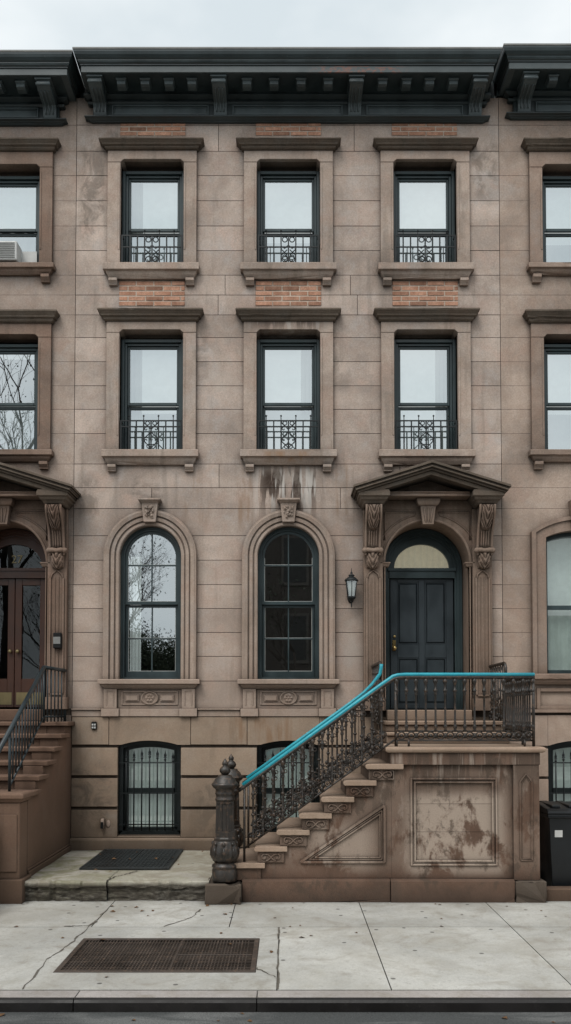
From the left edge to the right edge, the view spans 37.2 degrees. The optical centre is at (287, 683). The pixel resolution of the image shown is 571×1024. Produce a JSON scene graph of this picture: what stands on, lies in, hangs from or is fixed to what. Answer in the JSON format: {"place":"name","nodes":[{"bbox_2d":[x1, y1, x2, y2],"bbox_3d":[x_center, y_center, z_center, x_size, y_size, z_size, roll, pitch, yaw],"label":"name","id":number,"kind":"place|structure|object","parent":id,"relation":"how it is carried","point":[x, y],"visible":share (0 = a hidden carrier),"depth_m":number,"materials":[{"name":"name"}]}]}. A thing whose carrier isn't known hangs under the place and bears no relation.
{"place":"outdoors","nodes":[
{"label":"outdoors","id":0,"kind":"place"},
{"bbox_2d":[0,870,570,991],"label":"sidewalk","id":1,"kind":"structure","parent":0,"point":[515,946],"depth_m":8.01,"materials":[{"name":"concrete"}]},
{"bbox_2d":[0,709,74,903],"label":"stoop","id":2,"kind":"object","parent":1,"relation":"on","point":[35,819],"visible":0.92,"depth_m":10.57,"materials":[{"name":"stone"}]},
{"bbox_2d":[0,665,66,791],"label":"stair railing","id":3,"kind":"object","parent":2,"relation":"on","point":[9,735],"visible":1,"depth_m":10.60,"materials":[{"name":"black metal"}]},
{"bbox_2d":[25,850,213,901],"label":"areaway slab","id":4,"kind":"structure","parent":1,"relation":"on","point":[63,878],"depth_m":9.76,"materials":[{"name":"stone"}]},
{"bbox_2d":[79,849,183,869],"bbox_3d":[-2.000,2.283,11.092,1.100,0.024,1.440,0,-2,0],"label":"cellar hatch","id":5,"kind":"object","parent":4,"relation":"on","point":[136,859],"visible":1,"depth_m":10.95,"materials":[{"name":"black metal"}]},
{"bbox_2d":[69,47,510,850],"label":"brownstone house","id":6,"kind":"structure","parent":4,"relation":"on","point":[287,367],"depth_m":12.13,"materials":[{"name":"brown stone"}]},
{"bbox_2d":[91,722,96,729],"bbox_3d":[-2.727,0.587,11.941,0.070,0.110,0.037,0,-2,0],"label":"wall socket","id":7,"kind":"object","parent":6,"relation":"attached to","point":[93,725],"depth_m":11.93,"materials":[{"name":"white plastic"}]},
{"bbox_2d":[100,818,110,828],"bbox_3d":[-2.553,1.950,11.876,0.133,0.147,0.102,0,-2,0],"label":"vent pipe","id":8,"kind":"object","parent":6,"relation":"attached to","point":[108,823],"visible":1,"depth_m":11.86,"materials":[{"name":"grey metal"}]},
{"bbox_2d":[97,498,199,715],"bbox_3d":[-1.950,-1.074,12.113,1.431,3.072,0.474,0,-2,0],"label":"window","id":9,"kind":"structure","parent":6,"relation":"in","point":[150,588],"depth_m":12.04,"materials":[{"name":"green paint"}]},
{"bbox_2d":[119,741,180,833],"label":"window","id":10,"kind":"structure","parent":6,"relation":"in","point":[170,748],"depth_m":12.17,"materials":[{"name":"clear glass"}]},
{"bbox_2d":[97,308,203,471],"bbox_3d":[-1.950,-4.170,12.221,1.501,2.312,0.499,0,-2,0],"label":"window","id":11,"kind":"structure","parent":6,"relation":"in","point":[158,376],"depth_m":12.13,"materials":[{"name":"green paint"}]},
{"bbox_2d":[98,137,204,286],"bbox_3d":[-1.950,-6.748,12.304,1.501,2.086,0.498,0,-2,0],"label":"window","id":12,"kind":"structure","parent":6,"relation":"in","point":[152,201],"depth_m":12.20,"materials":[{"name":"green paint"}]},
{"bbox_2d":[235,308,340,471],"bbox_3d":[0.010,-4.170,12.219,1.501,2.312,0.496,0,-2,0],"label":"window","id":13,"kind":"structure","parent":6,"relation":"in","point":[289,378],"depth_m":12.13,"materials":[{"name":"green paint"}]},
{"bbox_2d":[236,137,340,286],"bbox_3d":[0.010,-6.747,12.335,1.501,2.086,0.559,0,-2,0],"label":"window","id":14,"kind":"structure","parent":6,"relation":"in","point":[288,202],"depth_m":12.20,"materials":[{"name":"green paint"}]},
{"bbox_2d":[237,498,339,715],"bbox_3d":[0.010,-1.075,12.069,1.431,3.072,0.385,0,-2,0],"label":"window","id":15,"kind":"structure","parent":6,"relation":"in","point":[288,586],"depth_m":12.03,"materials":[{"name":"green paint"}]},
{"bbox_2d":[257,741,319,831],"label":"window","id":16,"kind":"structure","parent":6,"relation":"in","point":[267,748],"depth_m":12.17,"materials":[{"name":"clear glass"}]},
{"bbox_2d":[345,568,357,607],"bbox_3d":[0.894,-1.346,11.927,0.196,0.555,0.250,0,-2,0],"label":"wall lantern","id":17,"kind":"object","parent":6,"relation":"attached to","point":[351,579],"depth_m":11.86,"materials":[{"name":"black metal"}]},
{"bbox_2d":[390,579,453,708],"bbox_3d":[1.975,-0.595,12.471,0.930,1.918,0.130,0,-2,0],"label":"door","id":18,"kind":"structure","parent":6,"relation":"in","point":[421,610],"depth_m":12.50,"materials":[{"name":"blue wood"}]},
{"bbox_2d":[373,137,478,286],"bbox_3d":[1.975,-6.749,12.258,1.500,2.086,0.406,0,-2,0],"label":"window","id":19,"kind":"structure","parent":6,"relation":"in","point":[410,201],"depth_m":12.20,"materials":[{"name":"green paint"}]},
{"bbox_2d":[373,308,479,471],"bbox_3d":[1.975,-4.169,12.246,1.500,2.312,0.550,0,-2,0],"label":"window","id":20,"kind":"structure","parent":6,"relation":"in","point":[418,376],"depth_m":12.14,"materials":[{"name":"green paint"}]},
{"bbox_2d":[53,938,258,972],"bbox_3d":[-1.110,2.429,7.580,1.680,0.036,1.050,0,-2,0],"label":"sidewalk grate","id":21,"kind":"object","parent":1,"relation":"in","point":[160,955],"visible":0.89,"depth_m":7.52,"materials":[{"name":"metal"}]},
{"bbox_2d":[205,759,241,904],"bbox_3d":[-0.728,1.679,9.751,0.413,1.643,0.401,0,-2,0],"label":"newel post","id":22,"kind":"object","parent":1,"relation":"on","point":[223,886],"visible":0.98,"depth_m":9.64,"materials":[{"name":"metal"}]},
{"bbox_2d":[234,710,546,902],"bbox_3d":[1.157,1.440,11.027,3.596,2.202,2.745,0,-2,0],"label":"stoop","id":23,"kind":"object","parent":1,"relation":"on","point":[436,822],"visible":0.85,"depth_m":9.74,"materials":[{"name":"stone"}]},
{"bbox_2d":[243,661,384,847],"bbox_3d":[0.332,0.906,11.360,1.820,2.386,1.173,0,-2,0],"label":"stair railing","id":24,"kind":"object","parent":23,"relation":"on","point":[377,668],"visible":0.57,"depth_m":10.80,"materials":[{"name":"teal metal"}]},
{"bbox_2d":[238,662,534,861],"bbox_3d":[1.146,0.890,10.862,3.448,2.386,2.182,0,-2,0],"label":"stair railing","id":25,"kind":"object","parent":23,"relation":"on","point":[514,685],"visible":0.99,"depth_m":9.81,"materials":[{"name":"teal metal"}]},
{"bbox_2d":[492,43,570,800],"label":"brownstone house","id":26,"kind":"structure","parent":1,"relation":"on","point":[532,87],"depth_m":12.14,"materials":[{"name":"brown stone"}]},
{"bbox_2d":[521,137,570,283],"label":"window","id":27,"kind":"structure","parent":26,"relation":"in","point":[549,158],"depth_m":12.20,"materials":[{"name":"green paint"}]},
{"bbox_2d":[522,309,570,469],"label":"window","id":28,"kind":"structure","parent":26,"relation":"in","point":[550,364],"depth_m":12.12,"materials":[{"name":"green paint"}]},
{"bbox_2d":[530,500,570,708],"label":"window","id":29,"kind":"structure","parent":26,"relation":"in","point":[550,543],"depth_m":12.09,"materials":[{"name":"clear glass"}]},
{"bbox_2d":[547,741,570,800],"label":"window","id":30,"kind":"structure","parent":26,"relation":"in","point":[558,748],"depth_m":12.18,"materials":[{"name":"clear glass"}]},
{"bbox_2d":[539,801,570,885],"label":"trash bin","id":31,"kind":"object","parent":1,"relation":"on","point":[555,843],"visible":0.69,"depth_m":9.95,"materials":[{"name":"black plastic"}]},
{"bbox_2d":[546,886,570,900],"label":"areaway curb","id":32,"kind":"structure","parent":1,"relation":"on","point":[558,893],"depth_m":9.71,"materials":[{"name":"stone"}]},
{"bbox_2d":[0,1012,570,1023],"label":"road","id":33,"kind":"structure","parent":0,"point":[281,1017],"depth_m":6.27,"materials":[{"name":"grey asphalt"}]},
{"bbox_2d":[0,997,570,1011],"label":"kerb face","id":34,"kind":"object","parent":33,"relation":"on","point":[287,1004],"visible":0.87,"depth_m":6.41},
{"bbox_2d":[0,0,570,74],"label":"sky","id":35,"kind":"structure","parent":0,"point":[24,24],"materials":[{"name":"white"}]},
{"bbox_2d":[211,876,390,994],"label":"joint","id":36,"kind":"object","parent":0,"point":[278,954],"depth_m":7.78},
{"bbox_2d":[0,50,83,777],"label":"brownstone house","id":37,"kind":"structure","parent":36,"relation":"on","point":[40,94],"depth_m":12.18,"materials":[{"name":"brown stone"}]},
{"bbox_2d":[0,579,15,706],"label":"door","id":38,"kind":"structure","parent":37,"relation":"in","point":[7,685],"depth_m":12.48,"materials":[{"name":"brown wood"}]},
{"bbox_2d":[0,241,36,261],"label":"air conditioner","id":39,"kind":"object","parent":37,"relation":"on","point":[10,251],"visible":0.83,"depth_m":12.09,"materials":[{"name":"white plastic"}]},
{"bbox_2d":[14,579,44,706],"bbox_3d":[-3.784,-0.604,12.481,0.464,1.898,0.111,0,-2,0],"label":"door","id":40,"kind":"structure","parent":37,"relation":"in","point":[21,688],"depth_m":12.49,"materials":[{"name":"brown wood"}]},
{"bbox_2d":[0,309,59,469],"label":"window","id":41,"kind":"structure","parent":37,"relation":"in","point":[25,369],"depth_m":12.27,"materials":[{"name":"green paint"}]},
{"bbox_2d":[0,137,60,283],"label":"window","id":42,"kind":"structure","parent":37,"relation":"in","point":[26,163],"depth_m":12.20,"materials":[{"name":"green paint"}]},
{"bbox_2d":[53,633,61,648],"bbox_3d":[-3.224,-0.606,11.880,0.110,0.220,0.082,0,-2,0],"label":"intercom","id":43,"kind":"object","parent":37,"relation":"attached to","point":[57,640],"visible":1,"depth_m":11.84,"materials":[{"name":"grey metal"}]},
{"bbox_2d":[221,754,242,847],"bbox_3d":[-0.728,1.712,10.810,0.412,1.640,0.400,0,-2,0],"label":"newel post","id":44,"kind":"object","parent":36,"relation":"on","point":[238,777],"visible":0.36,"depth_m":10.75,"materials":[{"name":"metal"}]},
{"bbox_2d":[0,991,570,1011],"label":"kerb top","id":45,"kind":"structure","parent":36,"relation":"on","point":[74,994],"depth_m":6.52,"materials":[{"name":"concrete"}]}
]}

